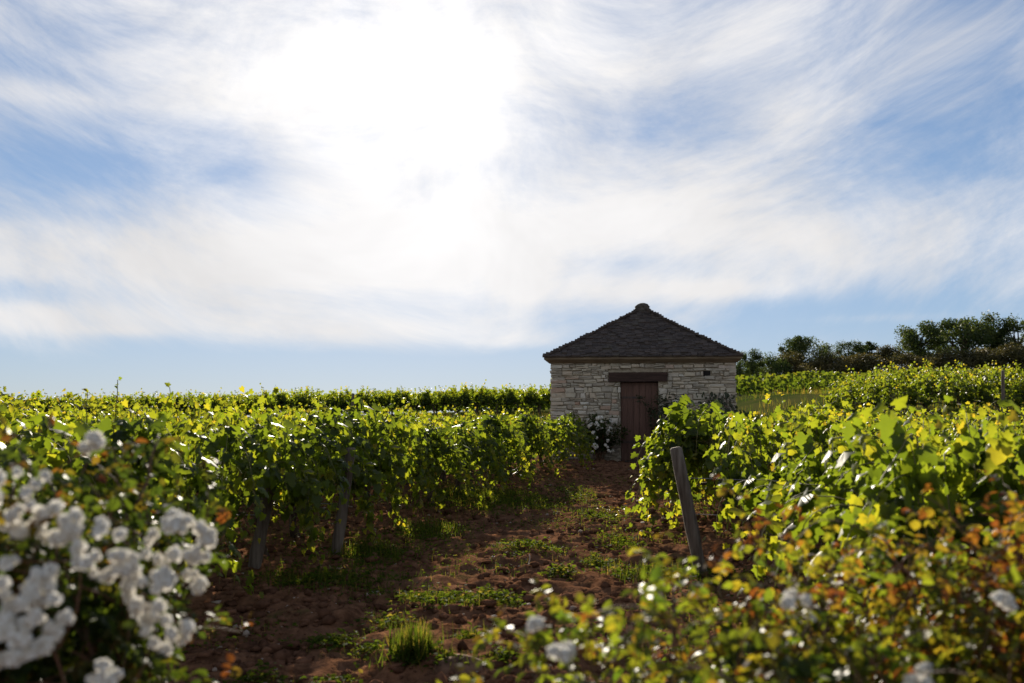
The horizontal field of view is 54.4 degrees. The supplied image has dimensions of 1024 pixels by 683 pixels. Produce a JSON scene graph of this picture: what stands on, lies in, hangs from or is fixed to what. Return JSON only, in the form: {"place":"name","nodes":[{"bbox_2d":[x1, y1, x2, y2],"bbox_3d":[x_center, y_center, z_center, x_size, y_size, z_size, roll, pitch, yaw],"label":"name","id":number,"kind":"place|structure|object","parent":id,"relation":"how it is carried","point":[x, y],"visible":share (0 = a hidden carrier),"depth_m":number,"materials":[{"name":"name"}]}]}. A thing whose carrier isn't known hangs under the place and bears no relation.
{"place":"outdoors","nodes":[
{"label":"outdoors","id":0,"kind":"place"},
{"bbox_2d":[0,0,1023,417],"label":"sky","id":1,"kind":"structure","parent":0,"point":[199,195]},
{"bbox_2d":[21,385,1022,682],"bbox_3d":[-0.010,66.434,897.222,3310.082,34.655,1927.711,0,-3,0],"label":"ground","id":2,"kind":"structure","parent":0,"point":[348,613],"depth_m":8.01,"materials":[{"name":"red soil"}]},
{"bbox_2d":[5,394,62,444],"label":"grapevine","id":3,"kind":"object","parent":2,"relation":"on","point":[14,424],"visible":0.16,"depth_m":9.48,"materials":[{"name":"green plant"}]},
{"bbox_2d":[1,392,103,424],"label":"grapevine","id":4,"kind":"object","parent":2,"relation":"on","point":[33,395],"visible":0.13,"depth_m":12.02,"materials":[{"name":"green plant"}]},
{"bbox_2d":[0,390,118,442],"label":"grapevine","id":5,"kind":"object","parent":2,"relation":"on","point":[8,415],"visible":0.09,"depth_m":10.63,"materials":[{"name":"green plant"}]},
{"bbox_2d":[0,413,160,600],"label":"grapevine","id":6,"kind":"object","parent":2,"relation":"on","point":[55,458],"visible":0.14,"depth_m":5.42,"materials":[{"name":"green plant"}]},
{"bbox_2d":[0,396,160,452],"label":"grapevine","id":7,"kind":"object","parent":2,"relation":"on","point":[33,412],"visible":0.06,"depth_m":9.22,"materials":[{"name":"green plant"}]},
{"bbox_2d":[1,377,164,499],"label":"grapevine","id":8,"kind":"object","parent":2,"relation":"on","point":[83,414],"visible":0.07,"depth_m":7.60,"materials":[{"name":"green plant"}]},
{"bbox_2d":[52,388,184,439],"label":"grapevine","id":9,"kind":"object","parent":2,"relation":"on","point":[78,401],"visible":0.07,"depth_m":11.71,"materials":[{"name":"green plant"}]},
{"bbox_2d":[0,405,252,682],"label":"white rose bush","id":10,"kind":"object","parent":2,"relation":"on","point":[61,576],"visible":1,"depth_m":2.16,"materials":[{"name":"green plant"}]},
{"bbox_2d":[71,391,188,440],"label":"grapevine","id":11,"kind":"object","parent":2,"relation":"on","point":[181,401],"visible":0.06,"depth_m":10.44,"materials":[{"name":"green plant"}]},
{"bbox_2d":[9,395,263,598],"bbox_3d":[-2.622,1.095,6.530,1.989,1.487,1.607,-1,-4,16],"label":"grapevine","id":12,"kind":"object","parent":2,"relation":"on","point":[126,429],"visible":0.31,"depth_m":6.20,"materials":[{"name":"green plant"}]},
{"bbox_2d":[136,388,164,412],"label":"grapevine","id":13,"kind":"object","parent":2,"relation":"on","point":[148,401],"visible":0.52,"depth_m":48.70,"materials":[{"name":"green plant"}]},
{"bbox_2d":[93,392,240,544],"bbox_3d":[-3.083,1.220,8.927,1.272,1.550,1.195,1,-4,-18],"label":"grapevine","id":14,"kind":"object","parent":2,"relation":"on","point":[189,426],"visible":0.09,"depth_m":8.96,"materials":[{"name":"green plant"}]},
{"bbox_2d":[136,395,211,424],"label":"grapevine","id":15,"kind":"object","parent":2,"relation":"on","point":[189,412],"visible":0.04,"depth_m":14.24,"materials":[{"name":"green plant"}]},
{"bbox_2d":[166,393,269,472],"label":"grapevine","id":16,"kind":"object","parent":2,"relation":"on","point":[179,427],"visible":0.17,"depth_m":10.25,"materials":[{"name":"green plant"}]},
{"bbox_2d":[111,381,335,572],"bbox_3d":[-2.318,1.099,7.535,1.710,1.613,1.622,-1,-4,17],"label":"grapevine","id":17,"kind":"object","parent":2,"relation":"on","point":[261,472],"visible":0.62,"depth_m":7.52,"materials":[{"name":"green plant"}]},
{"bbox_2d":[248,453,280,568],"bbox_3d":[-2.003,1.439,7.978,0.291,1.092,0.108,0,-3,0],"label":"trellis post","id":18,"kind":"object","parent":2,"relation":"on","point":[256,553],"visible":0.45,"depth_m":7.93,"materials":[{"name":"wood"}]},
{"bbox_2d":[191,397,341,521],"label":"grapevine","id":19,"kind":"object","parent":2,"relation":"on","point":[224,403],"visible":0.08,"depth_m":11.23,"materials":[{"name":"green plant"}]},
{"bbox_2d":[254,383,287,408],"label":"grapevine","id":20,"kind":"object","parent":2,"relation":"on","point":[265,405],"visible":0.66,"depth_m":48.12,"materials":[{"name":"green plant"}]},
{"bbox_2d":[191,403,387,555],"bbox_3d":[-2.029,1.246,8.668,1.755,1.446,1.622,-1,-4,11],"label":"grapevine","id":21,"kind":"object","parent":2,"relation":"on","point":[334,462],"visible":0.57,"depth_m":8.73,"materials":[{"name":"green plant"}]},
{"bbox_2d":[274,388,306,408],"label":"grapevine","id":22,"kind":"object","parent":2,"relation":"on","point":[285,399],"visible":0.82,"depth_m":48.08,"materials":[{"name":"green plant"}]},
{"bbox_2d":[270,397,330,434],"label":"grapevine","id":23,"kind":"object","parent":2,"relation":"on","point":[289,412],"visible":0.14,"depth_m":13.88,"materials":[{"name":"green plant"}]},
{"bbox_2d":[296,387,322,410],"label":"grapevine","id":24,"kind":"object","parent":2,"relation":"on","point":[306,400],"visible":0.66,"depth_m":47.96,"materials":[{"name":"green plant"}]},
{"bbox_2d":[229,385,413,537],"bbox_3d":[-1.997,1.231,9.783,1.909,1.620,1.622,-1,-4,18],"label":"grapevine","id":25,"kind":"object","parent":2,"relation":"on","point":[370,430],"visible":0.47,"depth_m":9.87,"materials":[{"name":"green plant"}]},
{"bbox_2d":[320,389,345,409],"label":"grapevine","id":26,"kind":"object","parent":2,"relation":"on","point":[333,403],"visible":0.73,"depth_m":48.01,"materials":[{"name":"green plant"}]},
{"bbox_2d":[331,447,355,555],"bbox_3d":[-1.498,1.480,8.778,0.227,1.093,0.106,0,-3,0],"label":"trellis post","id":27,"kind":"object","parent":2,"relation":"on","point":[339,532],"visible":0.69,"depth_m":8.74,"materials":[{"name":"wood"}]},
{"bbox_2d":[336,389,365,408],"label":"grapevine","id":28,"kind":"object","parent":2,"relation":"on","point":[342,400],"visible":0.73,"depth_m":47.79,"materials":[{"name":"green plant"}]},
{"bbox_2d":[291,403,436,516],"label":"grapevine","id":29,"kind":"object","parent":2,"relation":"on","point":[410,433],"visible":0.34,"depth_m":10.90,"materials":[{"name":"green plant"}]},
{"bbox_2d":[359,385,384,406],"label":"grapevine","id":30,"kind":"object","parent":2,"relation":"on","point":[366,398],"visible":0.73,"depth_m":47.63,"materials":[{"name":"green plant"}]},
{"bbox_2d":[364,397,424,432],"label":"grapevine","id":31,"kind":"object","parent":2,"relation":"on","point":[407,405],"visible":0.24,"depth_m":17.18,"materials":[{"name":"green plant"}]},
{"bbox_2d":[380,384,409,415],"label":"grapevine","id":32,"kind":"object","parent":2,"relation":"on","point":[395,397],"visible":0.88,"depth_m":47.56,"materials":[{"name":"green plant"}]},
{"bbox_2d":[399,387,428,409],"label":"grapevine","id":33,"kind":"object","parent":2,"relation":"on","point":[418,399],"visible":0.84,"depth_m":47.51,"materials":[{"name":"green plant"}]},
{"bbox_2d":[358,417,487,513],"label":"grapevine","id":34,"kind":"object","parent":2,"relation":"on","point":[435,438],"visible":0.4,"depth_m":11.71,"materials":[{"name":"green plant"}]},
{"bbox_2d":[419,385,449,413],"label":"grapevine","id":35,"kind":"object","parent":2,"relation":"on","point":[431,398],"visible":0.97,"depth_m":47.41,"materials":[{"name":"green plant"}]},
{"bbox_2d":[442,386,471,413],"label":"grapevine","id":36,"kind":"object","parent":2,"relation":"on","point":[452,402],"visible":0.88,"depth_m":47.37,"materials":[{"name":"green plant"}]},
{"bbox_2d":[405,420,512,504],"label":"grapevine","id":37,"kind":"object","parent":2,"relation":"on","point":[482,447],"visible":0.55,"depth_m":13.01,"materials":[{"name":"green plant"}]},
{"bbox_2d":[433,654,484,675],"bbox_3d":[-0.260,1.685,5.065,0.267,0.185,0.241,-2,-4,35],"label":"rock","id":38,"kind":"object","parent":2,"relation":"on","point":[444,667],"visible":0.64,"depth_m":5.01,"materials":[{"name":"stone"}]},
{"bbox_2d":[460,379,488,414],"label":"grapevine","id":39,"kind":"object","parent":2,"relation":"on","point":[479,398],"visible":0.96,"depth_m":47.29,"materials":[{"name":"green plant"}]},
{"bbox_2d":[423,405,538,493],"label":"grapevine","id":40,"kind":"object","parent":2,"relation":"on","point":[503,427],"visible":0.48,"depth_m":14.06,"materials":[{"name":"green plant"}]},
{"bbox_2d":[440,419,535,486],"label":"grapevine","id":41,"kind":"object","parent":2,"relation":"on","point":[514,461],"visible":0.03,"depth_m":15.30,"materials":[{"name":"green plant"}]},
{"bbox_2d":[485,384,511,413],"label":"grapevine","id":42,"kind":"object","parent":2,"relation":"on","point":[495,402],"visible":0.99,"depth_m":47.20,"materials":[{"name":"green plant"}]},
{"bbox_2d":[505,384,533,413],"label":"grapevine","id":43,"kind":"object","parent":2,"relation":"on","point":[510,392],"visible":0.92,"depth_m":47.01,"materials":[{"name":"green plant"}]},
{"bbox_2d":[16,386,1023,682],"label":"grass","id":44,"kind":"structure","parent":2,"relation":"on","point":[414,646],"depth_m":7.81,"materials":[{"name":"green plant"}]},
{"bbox_2d":[486,406,560,477],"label":"grapevine","id":45,"kind":"object","parent":2,"relation":"on","point":[528,425],"visible":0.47,"depth_m":16.27,"materials":[{"name":"green plant"}]},
{"bbox_2d":[25,366,1023,417],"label":"distant vineyard","id":46,"kind":"object","parent":2,"relation":"on","point":[799,380],"visible":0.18,"depth_m":48.05,"materials":[{"name":"green plant"}]},
{"bbox_2d":[488,416,573,475],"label":"grapevine","id":47,"kind":"object","parent":2,"relation":"on","point":[558,430],"visible":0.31,"depth_m":17.60,"materials":[{"name":"green plant"}]},
{"bbox_2d":[525,384,550,413],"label":"grapevine","id":48,"kind":"object","parent":2,"relation":"on","point":[540,402],"visible":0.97,"depth_m":46.87,"materials":[{"name":"green plant"}]},
{"bbox_2d":[499,411,590,470],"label":"grapevine","id":49,"kind":"object","parent":2,"relation":"on","point":[572,433],"visible":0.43,"depth_m":18.84,"materials":[{"name":"green plant"}]},
{"bbox_2d":[508,408,596,465],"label":"grapevine","id":50,"kind":"object","parent":2,"relation":"on","point":[578,422],"visible":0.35,"depth_m":20.06,"materials":[{"name":"green plant"}]},
{"bbox_2d":[153,467,993,682],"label":"stone chips","id":51,"kind":"object","parent":2,"relation":"on","point":[247,632],"visible":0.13,"depth_m":6.89,"materials":[{"name":"beige stone"}]},
{"bbox_2d":[579,413,630,460],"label":"rose bush","id":52,"kind":"object","parent":2,"relation":"on","point":[598,429],"visible":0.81,"depth_m":21.93,"materials":[{"name":"green plant"}]},
{"bbox_2d":[542,303,743,461],"bbox_3d":[3.217,1.133,24.466,4.504,4.187,4.499,0,-4,8],"label":"stone hut","id":53,"kind":"object","parent":2,"relation":"on","point":[614,368],"visible":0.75,"depth_m":22.54,"materials":[{"name":"stone"}]},
{"bbox_2d":[621,383,657,460],"bbox_3d":[2.884,1.810,22.521,0.824,1.760,0.047,0,-4,8],"label":"door","id":54,"kind":"structure","parent":53,"relation":"in","point":[629,405],"depth_m":22.52,"materials":[{"name":"wood"}]},
{"bbox_2d":[636,389,688,432],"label":"rose bush","id":55,"kind":"object","parent":2,"relation":"on","point":[654,415],"visible":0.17,"depth_m":21.98,"materials":[{"name":"green plant"}]},
{"bbox_2d":[670,446,707,575],"bbox_3d":[1.399,1.398,7.780,0.317,1.150,0.114,0,-3,0],"label":"trellis post","id":56,"kind":"object","parent":2,"relation":"on","point":[692,530],"visible":0.84,"depth_m":7.75,"materials":[{"name":"wood"}]},
{"bbox_2d":[685,392,740,414],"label":"climbing plant","id":57,"kind":"object","parent":2,"relation":"on","point":[727,395],"visible":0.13,"depth_m":21.98,"materials":[{"name":"green plant"}]},
{"bbox_2d":[436,532,1006,682],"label":"autumn rose bush","id":58,"kind":"object","parent":2,"relation":"on","point":[730,651],"visible":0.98,"depth_m":2.15,"materials":[{"name":"green plant"}]},
{"bbox_2d":[624,387,832,540],"bbox_3d":[2.136,1.241,9.813,2.051,1.575,1.635,-1,-4,10],"label":"grapevine","id":59,"kind":"object","parent":2,"relation":"on","point":[687,430],"visible":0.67,"depth_m":9.68,"materials":[{"name":"green plant"}]},
{"bbox_2d":[669,405,797,511],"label":"grapevine","id":60,"kind":"object","parent":2,"relation":"on","point":[725,420],"visible":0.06,"depth_m":12.02,"materials":[{"name":"green plant"}]},
{"bbox_2d":[739,348,766,377],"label":"hill tree","id":61,"kind":"object","parent":2,"relation":"on","point":[755,365],"visible":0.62,"depth_m":95.61,"materials":[{"name":"green plant"}]},
{"bbox_2d":[664,405,844,522],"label":"grapevine","id":62,"kind":"object","parent":2,"relation":"on","point":[726,439],"visible":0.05,"depth_m":10.85,"materials":[{"name":"green plant"}]},
{"bbox_2d":[702,406,844,563],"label":"grapevine","id":63,"kind":"object","parent":2,"relation":"on","point":[755,466],"visible":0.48,"depth_m":8.26,"materials":[{"name":"green plant"}]},
{"bbox_2d":[757,352,792,376],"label":"hill bush","id":64,"kind":"object","parent":2,"relation":"on","point":[773,366],"visible":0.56,"depth_m":111.18,"materials":[{"name":"green plant"}]},
{"bbox_2d":[770,350,831,375],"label":"hill bush","id":65,"kind":"object","parent":2,"relation":"on","point":[797,361],"visible":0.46,"depth_m":113.49,"materials":[{"name":"green plant"}]},
{"bbox_2d":[778,335,831,364],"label":"hill tree","id":66,"kind":"object","parent":2,"relation":"on","point":[799,345],"visible":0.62,"depth_m":123.32,"materials":[{"name":"green plant"}]},
{"bbox_2d":[622,473,1023,682],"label":"autumn rose bush","id":67,"kind":"object","parent":2,"relation":"on","point":[942,584],"visible":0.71,"depth_m":2.36,"materials":[{"name":"green plant"}]},
{"bbox_2d":[807,351,858,374],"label":"hill bush","id":68,"kind":"object","parent":2,"relation":"on","point":[821,361],"visible":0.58,"depth_m":116.97,"materials":[{"name":"green plant"}]},
{"bbox_2d":[702,413,972,606],"bbox_3d":[2.402,1.163,6.671,2.009,1.362,1.516,0,-3,1],"label":"grapevine","id":69,"kind":"object","parent":2,"relation":"on","point":[806,465],"visible":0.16,"depth_m":6.68,"materials":[{"name":"green plant"}]},
{"bbox_2d":[828,372,864,408],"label":"grapevine","id":70,"kind":"object","parent":2,"relation":"on","point":[849,385],"visible":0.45,"depth_m":29.93,"materials":[{"name":"green plant"}]},
{"bbox_2d":[833,339,868,370],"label":"hill tree","id":71,"kind":"object","parent":2,"relation":"on","point":[858,348],"visible":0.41,"depth_m":131.73,"materials":[{"name":"green plant"}]},
{"bbox_2d":[829,376,876,410],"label":"grapevine","id":72,"kind":"object","parent":2,"relation":"on","point":[854,390],"visible":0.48,"depth_m":28.60,"materials":[{"name":"green plant"}]},
{"bbox_2d":[792,397,921,450],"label":"grapevine","id":73,"kind":"object","parent":2,"relation":"on","point":[833,411],"visible":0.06,"depth_m":10.77,"materials":[{"name":"green plant"}]},
{"bbox_2d":[787,395,927,464],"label":"grapevine","id":74,"kind":"object","parent":2,"relation":"on","point":[820,430],"visible":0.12,"depth_m":9.50,"materials":[{"name":"green plant"}]},
{"bbox_2d":[821,383,897,415],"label":"grapevine","id":75,"kind":"object","parent":2,"relation":"on","point":[837,404],"visible":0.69,"depth_m":27.39,"materials":[{"name":"green plant"}]},
{"bbox_2d":[833,352,890,373],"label":"hill bush","id":76,"kind":"object","parent":2,"relation":"on","point":[865,362],"visible":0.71,"depth_m":118.54,"materials":[{"name":"green plant"}]},
{"bbox_2d":[846,361,912,407],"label":"grapevine","id":77,"kind":"object","parent":2,"relation":"on","point":[895,371],"visible":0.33,"depth_m":29.86,"materials":[{"name":"green plant"}]},
{"bbox_2d":[737,395,1023,656],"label":"grapevine","id":78,"kind":"object","parent":2,"relation":"on","point":[888,487],"visible":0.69,"depth_m":4.39,"materials":[{"name":"green plant"}]},
{"bbox_2d":[747,398,1019,635],"bbox_3d":[2.307,1.046,5.467,1.874,1.469,1.504,-1,-4,8],"label":"grapevine","id":79,"kind":"object","parent":2,"relation":"on","point":[832,477],"visible":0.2,"depth_m":5.49,"materials":[{"name":"green plant"}]},
{"bbox_2d":[872,344,905,370],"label":"hill bush","id":80,"kind":"object","parent":2,"relation":"on","point":[886,350],"visible":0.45,"depth_m":129.73,"materials":[{"name":"green plant"}]},
{"bbox_2d":[868,365,912,409],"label":"grapevine","id":81,"kind":"object","parent":2,"relation":"on","point":[891,381],"visible":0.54,"depth_m":28.52,"materials":[{"name":"green plant"}]},
{"bbox_2d":[861,370,932,413],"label":"grapevine","id":82,"kind":"object","parent":2,"relation":"on","point":[874,397],"visible":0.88,"depth_m":27.28,"materials":[{"name":"green plant"}]},
{"bbox_2d":[831,407,980,511],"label":"grapevine","id":83,"kind":"object","parent":2,"relation":"on","point":[925,426],"visible":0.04,"depth_m":7.98,"materials":[{"name":"green plant"}]},
{"bbox_2d":[878,350,937,373],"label":"hill bush","id":84,"kind":"object","parent":2,"relation":"on","point":[904,359],"visible":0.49,"depth_m":117.87,"materials":[{"name":"green plant"}]},
{"bbox_2d":[803,470,1023,682],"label":"autumn rose bush","id":85,"kind":"object","parent":2,"relation":"on","point":[1005,600],"visible":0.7,"depth_m":2.35,"materials":[{"name":"green plant"}]},
{"bbox_2d":[881,358,947,407],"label":"grapevine","id":86,"kind":"object","parent":2,"relation":"on","point":[929,369],"visible":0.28,"depth_m":29.71,"materials":[{"name":"green plant"}]},
{"bbox_2d":[887,319,950,364],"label":"hill tree","id":87,"kind":"object","parent":2,"relation":"on","point":[918,346],"visible":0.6,"depth_m":126.63,"materials":[{"name":"green plant"}]},
{"bbox_2d":[902,363,951,411],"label":"grapevine","id":88,"kind":"object","parent":2,"relation":"on","point":[929,388],"visible":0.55,"depth_m":28.34,"materials":[{"name":"green plant"}]},
{"bbox_2d":[840,401,1018,450],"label":"grapevine","id":89,"kind":"object","parent":2,"relation":"on","point":[971,406],"visible":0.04,"depth_m":11.64,"materials":[{"name":"green plant"}]},
{"bbox_2d":[898,369,972,420],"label":"grapevine","id":90,"kind":"object","parent":2,"relation":"on","point":[913,394],"visible":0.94,"depth_m":27.17,"materials":[{"name":"green plant"}]},
{"bbox_2d":[916,360,979,404],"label":"grapevine","id":91,"kind":"object","parent":2,"relation":"on","point":[963,373],"visible":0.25,"depth_m":30.89,"materials":[{"name":"green plant"}]},
{"bbox_2d":[924,348,975,369],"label":"hill bush","id":92,"kind":"object","parent":2,"relation":"on","point":[943,359],"visible":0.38,"depth_m":119.00,"materials":[{"name":"green plant"}]},
{"bbox_2d":[904,435,1022,628],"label":"grapevine","id":93,"kind":"object","parent":2,"relation":"on","point":[983,457],"visible":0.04,"depth_m":5.42,"materials":[{"name":"green plant"}]},
{"bbox_2d":[935,366,992,407],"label":"grapevine","id":94,"kind":"object","parent":2,"relation":"on","point":[978,391],"visible":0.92,"depth_m":27.07,"materials":[{"name":"green plant"}]},
{"bbox_2d":[922,316,1016,363],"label":"hill tree","id":95,"kind":"object","parent":2,"relation":"on","point":[968,335],"visible":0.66,"depth_m":130.19,"materials":[{"name":"green plant"}]},
{"bbox_2d":[928,394,1023,438],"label":"grapevine","id":96,"kind":"object","parent":2,"relation":"on","point":[991,417],"visible":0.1,"depth_m":9.26,"materials":[{"name":"green plant"}]},
{"bbox_2d":[948,347,1007,368],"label":"hill bush","id":97,"kind":"object","parent":2,"relation":"on","point":[976,355],"visible":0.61,"depth_m":118.63,"materials":[{"name":"green plant"}]},
{"bbox_2d":[978,310,1003,365],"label":"hill tree","id":98,"kind":"object","parent":2,"relation":"on","point":[988,319],"visible":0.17,"depth_m":134.06,"materials":[{"name":"green plant"}]},
{"bbox_2d":[972,360,1018,411],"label":"grapevine","id":99,"kind":"object","parent":2,"relation":"on","point":[992,378],"visible":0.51,"depth_m":28.19,"materials":[{"name":"green plant"}]},
{"bbox_2d":[976,362,1017,408],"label":"grapevine","id":100,"kind":"object","parent":2,"relation":"on","point":[1009,376],"visible":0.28,"depth_m":29.36,"materials":[{"name":"green plant"}]},
{"bbox_2d":[975,490,1023,572],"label":"grapevine","id":101,"kind":"object","parent":2,"relation":"on","point":[998,508],"visible":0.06,"depth_m":4.14,"materials":[{"name":"green plant"}]},
{"bbox_2d":[978,341,1023,368],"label":"hill bush","id":102,"kind":"object","parent":2,"relation":"on","point":[1013,354],"visible":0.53,"depth_m":116.34,"materials":[{"name":"green plant"}]},
{"bbox_2d":[979,375,1023,414],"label":"grapevine","id":103,"kind":"object","parent":2,"relation":"on","point":[1011,395],"visible":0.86,"depth_m":26.88,"materials":[{"name":"green plant"}]},
{"bbox_2d":[987,313,1023,361],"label":"hill tree","id":104,"kind":"object","parent":2,"relation":"on","point":[1010,325],"visible":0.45,"depth_m":131.20,"materials":[{"name":"green plant"}]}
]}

